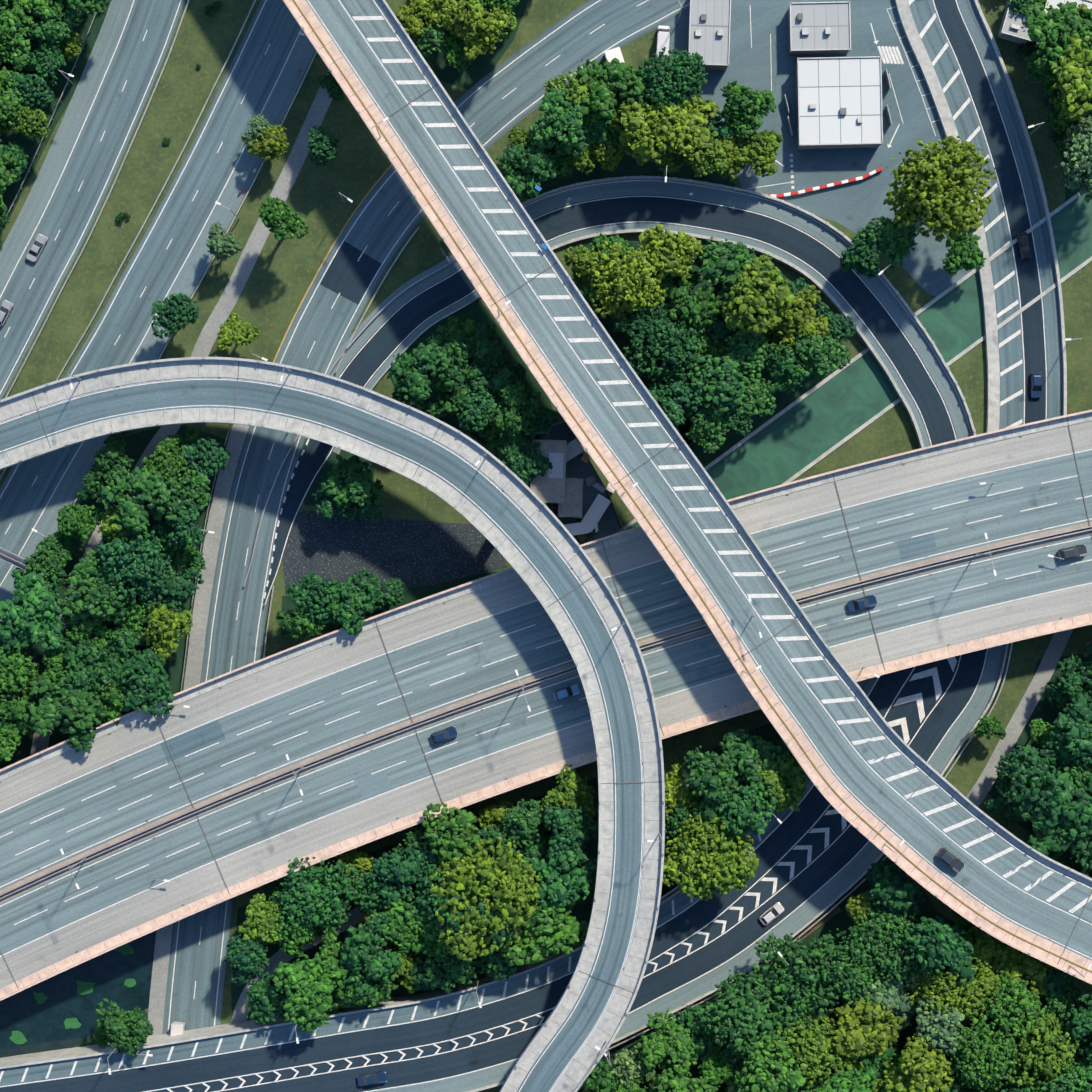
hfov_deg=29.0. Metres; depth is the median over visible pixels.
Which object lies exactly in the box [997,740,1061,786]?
tree
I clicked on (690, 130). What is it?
tree
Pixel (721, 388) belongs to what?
tree
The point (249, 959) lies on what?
tree
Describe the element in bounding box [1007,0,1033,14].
tree
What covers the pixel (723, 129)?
tree
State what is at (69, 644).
tree
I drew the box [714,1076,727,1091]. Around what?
tree
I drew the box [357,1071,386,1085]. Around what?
saloon car
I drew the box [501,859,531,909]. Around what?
tree
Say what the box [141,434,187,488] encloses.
tree
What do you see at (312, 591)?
tree
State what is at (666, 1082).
tree
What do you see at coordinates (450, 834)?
tree
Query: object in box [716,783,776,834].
tree
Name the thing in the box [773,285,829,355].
tree
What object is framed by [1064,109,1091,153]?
tree
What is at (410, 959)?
tree
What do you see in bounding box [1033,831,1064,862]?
tree
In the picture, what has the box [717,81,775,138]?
tree
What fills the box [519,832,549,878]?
tree
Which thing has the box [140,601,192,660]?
tree
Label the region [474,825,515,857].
tree
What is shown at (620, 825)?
loop ramp
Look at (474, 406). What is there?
tree
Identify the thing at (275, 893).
tree
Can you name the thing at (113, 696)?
tree
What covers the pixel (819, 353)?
tree
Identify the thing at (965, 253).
tree
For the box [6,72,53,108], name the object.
tree
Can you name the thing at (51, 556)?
tree
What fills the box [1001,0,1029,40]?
roof
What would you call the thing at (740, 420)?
tree
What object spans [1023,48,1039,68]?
tree
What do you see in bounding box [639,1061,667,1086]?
tree
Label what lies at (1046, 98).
tree
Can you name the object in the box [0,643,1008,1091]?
road
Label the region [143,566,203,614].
tree
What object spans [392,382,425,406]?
tree
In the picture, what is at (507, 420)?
tree
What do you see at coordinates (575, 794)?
tree
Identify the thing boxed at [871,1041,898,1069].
tree
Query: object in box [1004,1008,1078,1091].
tree
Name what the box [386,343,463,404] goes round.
tree
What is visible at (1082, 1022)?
tree
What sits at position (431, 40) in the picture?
tree
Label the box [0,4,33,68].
tree
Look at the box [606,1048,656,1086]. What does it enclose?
tree
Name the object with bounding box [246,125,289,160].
tree
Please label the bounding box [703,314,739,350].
tree
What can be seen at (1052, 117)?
tree
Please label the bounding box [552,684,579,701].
vehicle hatch
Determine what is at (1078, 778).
tree
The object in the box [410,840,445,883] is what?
tree
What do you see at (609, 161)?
tree
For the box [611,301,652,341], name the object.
tree
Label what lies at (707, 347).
tree
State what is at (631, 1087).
tree
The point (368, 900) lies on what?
tree
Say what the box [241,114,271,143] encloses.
tree
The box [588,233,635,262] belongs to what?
tree
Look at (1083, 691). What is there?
tree
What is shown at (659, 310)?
tree
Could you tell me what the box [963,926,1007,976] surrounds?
tree
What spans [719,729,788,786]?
tree
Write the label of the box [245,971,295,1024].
tree
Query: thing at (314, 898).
tree
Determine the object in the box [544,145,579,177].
tree
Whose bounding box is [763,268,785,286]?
tree
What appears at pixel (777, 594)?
motorway markings
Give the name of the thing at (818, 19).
roof
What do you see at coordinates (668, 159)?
tree
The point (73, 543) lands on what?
tree
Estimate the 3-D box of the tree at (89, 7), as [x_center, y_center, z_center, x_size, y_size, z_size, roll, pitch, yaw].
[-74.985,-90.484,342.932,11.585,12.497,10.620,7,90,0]
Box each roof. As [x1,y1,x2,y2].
[688,0,729,65]
[789,3,849,50]
[797,58,881,145]
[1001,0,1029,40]
[1037,0,1091,38]
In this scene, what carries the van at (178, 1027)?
on the road at (489, 108)
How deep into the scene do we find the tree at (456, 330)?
343.35 m
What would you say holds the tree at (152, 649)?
on the undergrowth
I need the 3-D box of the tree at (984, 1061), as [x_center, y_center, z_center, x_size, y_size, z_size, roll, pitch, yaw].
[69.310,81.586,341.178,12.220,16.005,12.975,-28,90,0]
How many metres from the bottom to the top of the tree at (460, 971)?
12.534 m
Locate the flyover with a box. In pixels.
[283,0,1091,983]
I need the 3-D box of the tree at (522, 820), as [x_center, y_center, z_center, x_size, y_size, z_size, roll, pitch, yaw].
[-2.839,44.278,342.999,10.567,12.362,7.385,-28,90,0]
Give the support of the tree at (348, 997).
on the undergrowth
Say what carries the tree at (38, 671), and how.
on the undergrowth
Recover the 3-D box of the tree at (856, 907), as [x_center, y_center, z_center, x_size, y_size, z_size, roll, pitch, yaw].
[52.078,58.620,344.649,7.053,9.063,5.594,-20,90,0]
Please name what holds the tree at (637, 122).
on the undergrowth
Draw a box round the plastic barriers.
[768,167,882,197]
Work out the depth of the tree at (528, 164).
339.09 m
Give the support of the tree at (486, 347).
on the undergrowth
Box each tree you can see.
[0,0,13,13]
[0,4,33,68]
[0,62,18,86]
[0,66,24,127]
[0,122,8,134]
[0,139,6,166]
[0,141,28,182]
[0,154,20,211]
[0,211,9,227]
[0,571,66,654]
[0,642,36,708]
[0,692,42,741]
[0,719,15,736]
[0,731,21,761]
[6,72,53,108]
[7,9,39,26]
[7,104,50,139]
[11,0,64,20]
[11,567,65,596]
[12,661,42,700]
[19,65,35,76]
[22,3,82,48]
[23,669,108,752]
[24,39,65,86]
[24,534,71,586]
[42,649,84,684]
[46,629,78,667]
[53,530,84,556]
[56,504,101,539]
[56,556,130,624]
[62,29,81,61]
[63,639,119,692]
[65,615,114,650]
[66,0,111,18]
[76,468,106,500]
[87,549,104,567]
[92,433,133,480]
[92,682,143,725]
[93,530,175,604]
[93,1018,109,1047]
[96,467,189,534]
[96,639,132,690]
[96,998,153,1057]
[98,501,147,544]
[104,623,151,663]
[112,588,151,633]
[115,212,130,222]
[118,430,130,436]
[120,648,174,716]
[136,639,175,655]
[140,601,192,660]
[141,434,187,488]
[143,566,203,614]
[150,516,182,557]
[151,293,200,338]
[151,491,205,546]
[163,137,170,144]
[163,427,200,466]
[172,543,205,579]
[173,466,210,512]
[181,437,229,477]
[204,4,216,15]
[206,222,241,260]
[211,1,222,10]
[217,312,260,351]
[224,935,269,986]
[238,893,285,946]
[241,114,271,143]
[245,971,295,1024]
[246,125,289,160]
[258,196,308,239]
[267,882,287,908]
[267,910,321,957]
[273,954,348,1032]
[276,605,325,641]
[279,857,360,931]
[286,570,341,623]
[307,125,338,165]
[312,487,354,521]
[315,927,352,988]
[316,72,343,100]
[320,455,383,507]
[324,614,343,629]
[325,567,380,635]
[328,982,342,1013]
[330,971,398,1007]
[333,849,373,882]
[338,912,400,999]
[348,869,384,915]
[355,488,382,522]
[364,883,424,953]
[365,848,423,905]
[366,578,404,610]
[372,940,422,992]
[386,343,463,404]
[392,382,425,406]
[392,823,428,858]
[395,0,435,39]
[407,863,448,923]
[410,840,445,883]
[410,952,440,992]
[411,905,455,961]
[416,0,465,37]
[417,25,462,59]
[422,802,479,863]
[422,948,485,993]
[423,875,512,947]
[426,362,472,417]
[427,325,449,349]
[428,827,540,961]
[440,33,472,72]
[443,334,476,371]
[445,0,509,60]
[445,315,479,339]
[458,386,496,433]
[463,355,521,407]
[466,0,501,9]
[469,322,506,370]
[470,949,486,966]
[474,422,502,451]
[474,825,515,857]
[476,800,514,831]
[476,939,519,980]
[483,378,542,437]
[486,2,516,40]
[491,0,518,7]
[495,356,526,383]
[495,431,531,466]
[496,141,565,197]
[501,799,551,848]
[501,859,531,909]
[501,888,588,965]
[507,125,532,147]
[507,441,552,486]
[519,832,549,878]
[521,407,556,439]
[528,87,588,156]
[530,843,597,913]
[541,71,618,133]
[541,764,596,817]
[543,804,598,865]
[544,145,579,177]
[546,831,559,847]
[561,141,594,174]
[564,245,600,284]
[572,58,652,122]
[572,270,601,303]
[581,104,621,154]
[585,1059,618,1091]
[587,241,664,319]
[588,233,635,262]
[589,140,622,171]
[594,274,656,304]
[603,1072,658,1091]
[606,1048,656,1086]
[607,98,673,165]
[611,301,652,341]
[623,312,703,387]
[634,1008,696,1076]
[637,47,707,112]
[639,224,702,283]
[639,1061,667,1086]
[648,379,709,427]
[649,96,718,163]
[649,299,673,322]
[649,376,669,390]
[653,146,682,173]
[655,270,700,311]
[655,1069,714,1091]
[662,841,715,897]
[664,763,698,813]
[664,813,758,900]
[665,801,697,836]
[668,276,722,333]
[674,128,728,177]
[675,1000,717,1058]
[681,746,737,821]
[682,359,705,382]
[684,412,734,453]
[686,355,744,418]
[693,237,762,316]
[694,331,729,362]
[697,1043,749,1089]
[700,963,806,1068]
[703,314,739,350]
[705,100,739,147]
[712,821,744,851]
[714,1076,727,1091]
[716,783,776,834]
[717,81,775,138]
[717,136,752,178]
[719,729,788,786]
[722,256,793,334]
[722,332,767,383]
[726,404,752,435]
[730,127,782,176]
[735,1034,805,1091]
[736,370,776,416]
[743,752,809,814]
[754,933,838,1029]
[755,254,771,272]
[761,343,813,393]
[762,327,789,351]
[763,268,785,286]
[771,1008,863,1087]
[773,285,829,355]
[787,277,811,295]
[787,1078,824,1091]
[793,332,850,374]
[806,1065,876,1091]
[808,928,886,1004]
[810,302,856,342]
[825,992,904,1067]
[839,228,880,278]
[842,971,914,1023]
[845,888,882,923]
[848,901,925,984]
[850,1046,895,1083]
[856,214,918,269]
[865,859,925,925]
[869,1054,909,1091]
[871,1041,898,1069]
[883,134,996,241]
[892,964,923,994]
[893,1012,912,1034]
[898,915,975,986]
[898,1032,954,1091]
[906,962,1000,1025]
[911,910,925,927]
[915,998,964,1053]
[925,1070,949,1088]
[927,1081,960,1091]
[942,232,986,275]
[944,1016,1018,1091]
[950,1059,970,1091]
[952,918,975,938]
[960,969,1050,1042]
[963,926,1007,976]
[970,1071,1006,1091]
[974,715,1005,739]
[983,776,1031,824]
[993,945,1049,994]
[995,762,1012,782]
[996,1072,1038,1091]
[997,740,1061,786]
[1003,765,1091,856]
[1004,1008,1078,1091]
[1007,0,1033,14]
[1016,43,1033,59]
[1020,0,1048,13]
[1023,24,1035,45]
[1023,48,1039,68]
[1024,1,1091,80]
[1025,59,1059,95]
[1025,962,1075,1003]
[1029,718,1058,746]
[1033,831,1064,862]
[1036,1056,1091,1091]
[1042,989,1081,1025]
[1043,89,1060,106]
[1045,104,1070,126]
[1045,682,1070,710]
[1048,693,1091,771]
[1049,93,1091,133]
[1049,129,1066,142]
[1051,32,1091,120]
[1051,760,1091,791]
[1054,136,1068,159]
[1055,653,1091,698]
[1060,118,1091,204]
[1061,989,1091,1064]
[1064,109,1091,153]
[1064,1025,1089,1065]
[1065,835,1091,875]
[1066,685,1091,724]
[1067,828,1091,849]
[1075,4,1089,15]
[1079,8,1091,51]
[1084,643,1091,667]
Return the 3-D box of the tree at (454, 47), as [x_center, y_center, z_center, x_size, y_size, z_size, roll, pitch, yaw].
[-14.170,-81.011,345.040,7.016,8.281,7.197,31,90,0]
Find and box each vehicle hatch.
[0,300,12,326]
[430,726,457,743]
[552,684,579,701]
[759,902,783,925]
[1016,232,1031,258]
[1030,372,1042,397]
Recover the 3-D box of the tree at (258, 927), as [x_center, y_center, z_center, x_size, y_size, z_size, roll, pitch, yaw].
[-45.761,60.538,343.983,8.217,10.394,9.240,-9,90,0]
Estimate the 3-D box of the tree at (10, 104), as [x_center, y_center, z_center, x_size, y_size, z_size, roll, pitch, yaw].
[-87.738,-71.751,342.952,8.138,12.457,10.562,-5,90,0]
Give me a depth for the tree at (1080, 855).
339.29 m
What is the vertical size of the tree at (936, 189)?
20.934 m
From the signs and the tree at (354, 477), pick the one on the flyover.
the signs
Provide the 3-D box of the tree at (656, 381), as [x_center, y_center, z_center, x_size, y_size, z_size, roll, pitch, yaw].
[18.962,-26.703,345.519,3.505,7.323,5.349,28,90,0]
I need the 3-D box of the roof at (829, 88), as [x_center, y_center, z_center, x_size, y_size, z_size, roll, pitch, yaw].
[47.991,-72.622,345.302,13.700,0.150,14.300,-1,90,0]
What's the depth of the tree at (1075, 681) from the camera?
341.07 m
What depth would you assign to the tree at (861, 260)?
340.15 m
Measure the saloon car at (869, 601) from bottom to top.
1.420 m
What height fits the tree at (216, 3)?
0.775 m
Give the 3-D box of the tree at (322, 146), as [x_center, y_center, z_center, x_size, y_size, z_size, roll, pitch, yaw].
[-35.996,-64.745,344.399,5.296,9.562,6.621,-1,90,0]
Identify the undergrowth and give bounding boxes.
[0,0,1091,1091]
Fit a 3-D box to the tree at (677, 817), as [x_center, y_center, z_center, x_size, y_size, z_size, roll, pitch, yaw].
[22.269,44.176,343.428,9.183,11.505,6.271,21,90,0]
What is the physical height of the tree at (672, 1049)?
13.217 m
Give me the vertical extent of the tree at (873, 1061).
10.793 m
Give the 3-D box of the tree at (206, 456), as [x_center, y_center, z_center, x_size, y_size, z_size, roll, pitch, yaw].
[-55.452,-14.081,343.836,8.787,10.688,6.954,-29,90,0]
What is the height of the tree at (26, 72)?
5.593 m
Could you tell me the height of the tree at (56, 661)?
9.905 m
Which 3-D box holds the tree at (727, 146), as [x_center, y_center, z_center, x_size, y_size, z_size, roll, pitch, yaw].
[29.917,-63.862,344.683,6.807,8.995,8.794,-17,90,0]
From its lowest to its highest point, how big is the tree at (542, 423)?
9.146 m
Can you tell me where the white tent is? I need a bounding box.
[604,47,624,62]
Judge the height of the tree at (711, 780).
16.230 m
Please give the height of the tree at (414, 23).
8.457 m
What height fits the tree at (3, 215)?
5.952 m
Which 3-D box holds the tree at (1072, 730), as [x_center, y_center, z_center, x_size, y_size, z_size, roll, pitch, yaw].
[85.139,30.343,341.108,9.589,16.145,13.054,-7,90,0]
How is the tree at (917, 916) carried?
on the undergrowth
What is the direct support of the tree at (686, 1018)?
on the undergrowth
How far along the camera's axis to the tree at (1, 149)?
340.58 m
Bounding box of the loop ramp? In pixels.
[0,357,664,1091]
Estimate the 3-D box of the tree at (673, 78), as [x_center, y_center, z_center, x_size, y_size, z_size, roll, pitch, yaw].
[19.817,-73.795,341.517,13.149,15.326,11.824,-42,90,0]
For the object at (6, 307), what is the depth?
348.31 m
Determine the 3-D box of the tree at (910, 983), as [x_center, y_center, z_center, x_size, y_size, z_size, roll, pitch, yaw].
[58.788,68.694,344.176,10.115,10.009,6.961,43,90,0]
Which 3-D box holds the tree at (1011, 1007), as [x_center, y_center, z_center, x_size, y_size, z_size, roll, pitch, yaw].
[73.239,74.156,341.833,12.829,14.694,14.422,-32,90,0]
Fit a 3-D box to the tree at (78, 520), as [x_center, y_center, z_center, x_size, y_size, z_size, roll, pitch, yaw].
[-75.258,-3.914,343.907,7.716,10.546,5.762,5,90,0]
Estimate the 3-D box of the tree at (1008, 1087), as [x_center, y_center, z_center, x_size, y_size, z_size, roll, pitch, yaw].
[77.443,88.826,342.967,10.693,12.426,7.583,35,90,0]
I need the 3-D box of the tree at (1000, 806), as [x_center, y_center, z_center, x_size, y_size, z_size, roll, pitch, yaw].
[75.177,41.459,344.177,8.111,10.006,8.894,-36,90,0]
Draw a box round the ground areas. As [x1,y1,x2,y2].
[0,0,1091,1057]
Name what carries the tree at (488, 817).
on the undergrowth
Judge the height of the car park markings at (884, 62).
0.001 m
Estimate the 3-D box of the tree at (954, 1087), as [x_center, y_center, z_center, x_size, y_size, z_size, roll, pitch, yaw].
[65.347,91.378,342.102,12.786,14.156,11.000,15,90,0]
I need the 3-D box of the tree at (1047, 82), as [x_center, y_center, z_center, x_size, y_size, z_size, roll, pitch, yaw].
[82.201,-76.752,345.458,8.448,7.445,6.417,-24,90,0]
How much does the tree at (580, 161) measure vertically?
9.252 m
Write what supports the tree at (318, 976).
on the undergrowth
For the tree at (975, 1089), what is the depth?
341.06 m
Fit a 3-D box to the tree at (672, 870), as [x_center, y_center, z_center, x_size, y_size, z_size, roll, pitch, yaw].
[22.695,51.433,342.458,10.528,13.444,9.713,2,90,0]
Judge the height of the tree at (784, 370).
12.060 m
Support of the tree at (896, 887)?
on the undergrowth
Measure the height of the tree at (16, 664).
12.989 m
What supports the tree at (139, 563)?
on the undergrowth
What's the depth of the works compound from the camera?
344.12 m
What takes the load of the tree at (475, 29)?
on the undergrowth
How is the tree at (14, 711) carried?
on the undergrowth
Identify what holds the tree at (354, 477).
on the undergrowth
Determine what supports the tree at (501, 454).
on the undergrowth
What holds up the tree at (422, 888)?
on the undergrowth
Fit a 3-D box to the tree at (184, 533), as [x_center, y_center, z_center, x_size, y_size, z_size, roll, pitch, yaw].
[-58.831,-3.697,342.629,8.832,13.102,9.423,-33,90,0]
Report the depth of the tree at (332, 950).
339.29 m
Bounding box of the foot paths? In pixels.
[231,628,1073,1022]
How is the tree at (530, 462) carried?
on the undergrowth
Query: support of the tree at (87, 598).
on the undergrowth
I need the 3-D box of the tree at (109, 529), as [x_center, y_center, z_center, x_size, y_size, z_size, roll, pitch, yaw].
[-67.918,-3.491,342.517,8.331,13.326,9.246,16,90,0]
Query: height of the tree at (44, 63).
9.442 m
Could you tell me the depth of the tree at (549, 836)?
344.31 m
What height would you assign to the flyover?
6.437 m
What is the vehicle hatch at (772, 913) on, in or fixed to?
on the road at (790, 831)
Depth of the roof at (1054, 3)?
344.03 m
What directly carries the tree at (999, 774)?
on the undergrowth
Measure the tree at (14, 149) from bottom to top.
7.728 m
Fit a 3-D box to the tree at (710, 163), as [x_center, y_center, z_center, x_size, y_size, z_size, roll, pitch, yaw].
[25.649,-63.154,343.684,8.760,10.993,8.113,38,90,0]
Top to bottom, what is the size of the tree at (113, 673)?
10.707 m
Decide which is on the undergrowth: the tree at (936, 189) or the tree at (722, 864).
the tree at (722, 864)
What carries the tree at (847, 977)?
on the undergrowth
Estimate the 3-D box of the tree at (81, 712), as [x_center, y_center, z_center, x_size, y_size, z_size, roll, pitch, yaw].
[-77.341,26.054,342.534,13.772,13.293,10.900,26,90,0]
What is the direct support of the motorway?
on the piers
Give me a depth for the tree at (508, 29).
341.14 m
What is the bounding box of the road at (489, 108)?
[0,0,1066,1036]
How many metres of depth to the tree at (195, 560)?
343.48 m
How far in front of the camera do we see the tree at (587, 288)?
341.84 m
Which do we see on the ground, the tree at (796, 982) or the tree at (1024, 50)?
the tree at (1024, 50)
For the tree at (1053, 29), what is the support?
on the undergrowth
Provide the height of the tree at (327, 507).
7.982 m
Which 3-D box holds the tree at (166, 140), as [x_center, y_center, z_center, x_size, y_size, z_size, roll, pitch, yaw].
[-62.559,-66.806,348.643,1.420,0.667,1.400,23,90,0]
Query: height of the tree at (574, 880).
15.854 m
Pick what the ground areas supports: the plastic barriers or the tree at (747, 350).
the plastic barriers
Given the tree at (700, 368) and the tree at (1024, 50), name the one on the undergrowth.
the tree at (700, 368)
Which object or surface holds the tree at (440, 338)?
on the undergrowth
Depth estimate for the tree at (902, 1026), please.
342.19 m
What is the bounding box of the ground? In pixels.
[0,0,1091,1091]
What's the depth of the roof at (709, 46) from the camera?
345.03 m
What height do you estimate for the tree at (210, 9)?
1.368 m
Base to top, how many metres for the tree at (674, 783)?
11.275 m
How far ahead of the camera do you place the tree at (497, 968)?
339.35 m
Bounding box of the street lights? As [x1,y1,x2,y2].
[31,0,1091,1074]
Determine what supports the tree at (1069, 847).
on the undergrowth
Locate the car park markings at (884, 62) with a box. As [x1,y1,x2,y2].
[748,6,938,188]
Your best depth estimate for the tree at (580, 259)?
341.10 m
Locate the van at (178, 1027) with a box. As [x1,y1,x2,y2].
[170,1021,185,1035]
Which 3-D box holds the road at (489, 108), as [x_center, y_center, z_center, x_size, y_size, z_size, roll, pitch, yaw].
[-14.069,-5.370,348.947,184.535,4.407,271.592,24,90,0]
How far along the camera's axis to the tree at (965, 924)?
342.92 m
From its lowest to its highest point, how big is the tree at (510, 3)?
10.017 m
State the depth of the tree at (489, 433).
342.67 m
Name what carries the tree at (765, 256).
on the undergrowth
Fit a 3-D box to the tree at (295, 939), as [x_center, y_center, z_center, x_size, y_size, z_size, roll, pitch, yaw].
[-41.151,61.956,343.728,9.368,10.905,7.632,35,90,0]
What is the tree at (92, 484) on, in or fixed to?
on the undergrowth
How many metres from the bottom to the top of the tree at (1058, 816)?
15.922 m
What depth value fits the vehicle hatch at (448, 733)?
340.23 m
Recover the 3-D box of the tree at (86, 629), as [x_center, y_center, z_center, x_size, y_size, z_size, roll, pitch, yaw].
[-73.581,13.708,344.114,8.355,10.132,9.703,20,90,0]
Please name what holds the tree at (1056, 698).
on the undergrowth
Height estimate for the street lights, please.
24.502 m
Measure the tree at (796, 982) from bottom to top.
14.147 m
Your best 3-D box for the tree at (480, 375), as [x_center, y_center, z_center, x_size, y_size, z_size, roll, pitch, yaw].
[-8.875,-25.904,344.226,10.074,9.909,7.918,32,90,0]
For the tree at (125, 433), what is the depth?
344.46 m
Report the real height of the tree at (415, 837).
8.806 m
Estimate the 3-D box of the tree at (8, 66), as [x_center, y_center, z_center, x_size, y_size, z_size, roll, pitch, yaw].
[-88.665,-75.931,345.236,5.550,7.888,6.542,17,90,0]
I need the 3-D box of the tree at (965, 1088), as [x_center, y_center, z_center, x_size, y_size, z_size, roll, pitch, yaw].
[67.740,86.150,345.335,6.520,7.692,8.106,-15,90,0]
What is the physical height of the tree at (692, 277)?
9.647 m
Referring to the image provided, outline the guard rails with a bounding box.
[0,0,1075,1068]
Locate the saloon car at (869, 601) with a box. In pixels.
[847,595,876,611]
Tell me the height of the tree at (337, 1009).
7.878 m
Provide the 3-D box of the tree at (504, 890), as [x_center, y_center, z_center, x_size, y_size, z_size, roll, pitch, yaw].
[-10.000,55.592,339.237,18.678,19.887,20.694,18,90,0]
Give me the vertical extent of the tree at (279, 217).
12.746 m
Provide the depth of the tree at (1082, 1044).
339.15 m
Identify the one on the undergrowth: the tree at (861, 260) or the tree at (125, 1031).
the tree at (125, 1031)
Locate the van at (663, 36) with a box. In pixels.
[656,25,671,60]
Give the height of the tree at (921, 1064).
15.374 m
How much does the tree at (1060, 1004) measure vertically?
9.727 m
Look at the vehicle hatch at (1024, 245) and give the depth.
348.22 m
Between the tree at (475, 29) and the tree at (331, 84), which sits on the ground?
the tree at (331, 84)
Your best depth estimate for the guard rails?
348.45 m
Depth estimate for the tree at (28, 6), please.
339.40 m
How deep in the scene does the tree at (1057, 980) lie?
340.75 m
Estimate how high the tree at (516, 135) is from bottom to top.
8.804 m
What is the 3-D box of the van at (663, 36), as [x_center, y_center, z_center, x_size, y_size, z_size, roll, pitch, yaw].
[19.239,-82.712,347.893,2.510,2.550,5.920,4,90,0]
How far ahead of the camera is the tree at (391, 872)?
338.18 m
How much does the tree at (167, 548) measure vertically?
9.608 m
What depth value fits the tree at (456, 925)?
332.78 m
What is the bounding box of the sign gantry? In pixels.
[0,547,27,571]
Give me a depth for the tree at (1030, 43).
346.41 m
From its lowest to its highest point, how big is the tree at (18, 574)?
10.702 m
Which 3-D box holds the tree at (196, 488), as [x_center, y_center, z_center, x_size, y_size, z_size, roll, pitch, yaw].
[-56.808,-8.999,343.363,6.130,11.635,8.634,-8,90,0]
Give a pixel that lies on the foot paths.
(1017, 722)
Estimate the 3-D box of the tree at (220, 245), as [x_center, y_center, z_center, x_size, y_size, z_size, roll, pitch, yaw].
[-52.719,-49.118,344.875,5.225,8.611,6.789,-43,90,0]
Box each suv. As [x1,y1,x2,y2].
[936,848,963,872]
[1057,544,1086,560]
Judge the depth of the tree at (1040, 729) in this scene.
342.58 m
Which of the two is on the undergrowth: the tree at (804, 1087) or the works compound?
the tree at (804, 1087)
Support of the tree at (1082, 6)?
on the undergrowth
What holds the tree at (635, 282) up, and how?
on the undergrowth
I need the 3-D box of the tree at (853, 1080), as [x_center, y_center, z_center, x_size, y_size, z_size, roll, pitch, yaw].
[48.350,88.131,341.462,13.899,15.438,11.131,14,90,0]
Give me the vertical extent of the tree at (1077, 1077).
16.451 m
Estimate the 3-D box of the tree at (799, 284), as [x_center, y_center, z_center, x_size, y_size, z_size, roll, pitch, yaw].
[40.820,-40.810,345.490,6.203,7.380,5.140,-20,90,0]
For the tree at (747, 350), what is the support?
on the undergrowth
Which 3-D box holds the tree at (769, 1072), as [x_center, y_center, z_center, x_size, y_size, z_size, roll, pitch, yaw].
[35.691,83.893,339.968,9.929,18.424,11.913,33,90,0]
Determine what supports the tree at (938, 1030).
on the undergrowth
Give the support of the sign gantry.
on the ground
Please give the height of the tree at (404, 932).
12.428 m
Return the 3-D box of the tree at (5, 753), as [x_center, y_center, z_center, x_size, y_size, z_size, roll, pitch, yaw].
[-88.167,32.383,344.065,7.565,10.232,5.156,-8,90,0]
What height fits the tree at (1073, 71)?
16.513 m
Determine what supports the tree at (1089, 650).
on the undergrowth
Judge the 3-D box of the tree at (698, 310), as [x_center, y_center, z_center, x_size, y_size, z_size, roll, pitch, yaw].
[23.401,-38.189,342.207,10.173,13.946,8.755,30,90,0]
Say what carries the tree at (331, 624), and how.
on the undergrowth
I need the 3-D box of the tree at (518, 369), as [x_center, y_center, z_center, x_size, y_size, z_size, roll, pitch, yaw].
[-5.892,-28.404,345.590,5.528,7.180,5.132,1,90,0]
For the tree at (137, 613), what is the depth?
340.62 m
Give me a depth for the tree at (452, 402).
340.71 m
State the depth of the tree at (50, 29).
340.02 m
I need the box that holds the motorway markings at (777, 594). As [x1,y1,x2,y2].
[0,0,1091,1091]
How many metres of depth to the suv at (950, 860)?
334.01 m
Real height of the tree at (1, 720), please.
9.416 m
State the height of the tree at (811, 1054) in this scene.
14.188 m
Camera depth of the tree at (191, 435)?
342.46 m
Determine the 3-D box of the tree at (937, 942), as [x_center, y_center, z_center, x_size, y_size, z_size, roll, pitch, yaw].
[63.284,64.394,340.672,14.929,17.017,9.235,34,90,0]
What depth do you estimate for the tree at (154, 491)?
335.99 m
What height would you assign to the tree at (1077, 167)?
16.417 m
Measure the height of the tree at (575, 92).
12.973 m
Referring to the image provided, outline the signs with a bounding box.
[535,185,547,249]
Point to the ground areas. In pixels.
(837, 408)
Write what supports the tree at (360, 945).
on the undergrowth
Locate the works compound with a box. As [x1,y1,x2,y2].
[528,420,692,541]
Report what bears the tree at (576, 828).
on the undergrowth
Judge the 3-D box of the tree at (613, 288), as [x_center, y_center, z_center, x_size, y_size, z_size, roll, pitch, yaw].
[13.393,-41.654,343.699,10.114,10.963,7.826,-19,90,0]
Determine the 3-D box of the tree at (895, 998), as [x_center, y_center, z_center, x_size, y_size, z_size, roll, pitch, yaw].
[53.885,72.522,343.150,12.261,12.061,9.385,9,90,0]
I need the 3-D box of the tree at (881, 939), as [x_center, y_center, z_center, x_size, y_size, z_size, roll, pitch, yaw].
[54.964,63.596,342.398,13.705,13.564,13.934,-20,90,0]
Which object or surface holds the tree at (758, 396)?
on the undergrowth
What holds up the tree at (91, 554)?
on the undergrowth
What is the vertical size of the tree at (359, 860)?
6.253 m
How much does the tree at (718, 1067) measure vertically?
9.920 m
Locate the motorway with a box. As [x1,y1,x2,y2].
[0,410,1091,1000]
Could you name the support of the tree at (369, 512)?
on the ground
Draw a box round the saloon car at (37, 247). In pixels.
[26,233,47,262]
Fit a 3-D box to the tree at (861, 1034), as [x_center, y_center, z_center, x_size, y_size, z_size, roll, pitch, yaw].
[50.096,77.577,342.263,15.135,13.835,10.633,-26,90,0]
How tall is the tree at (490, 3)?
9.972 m
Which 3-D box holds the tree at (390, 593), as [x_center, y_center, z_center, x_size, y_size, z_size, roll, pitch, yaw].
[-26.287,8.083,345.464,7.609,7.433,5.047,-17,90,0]
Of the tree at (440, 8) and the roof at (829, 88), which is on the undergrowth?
the tree at (440, 8)

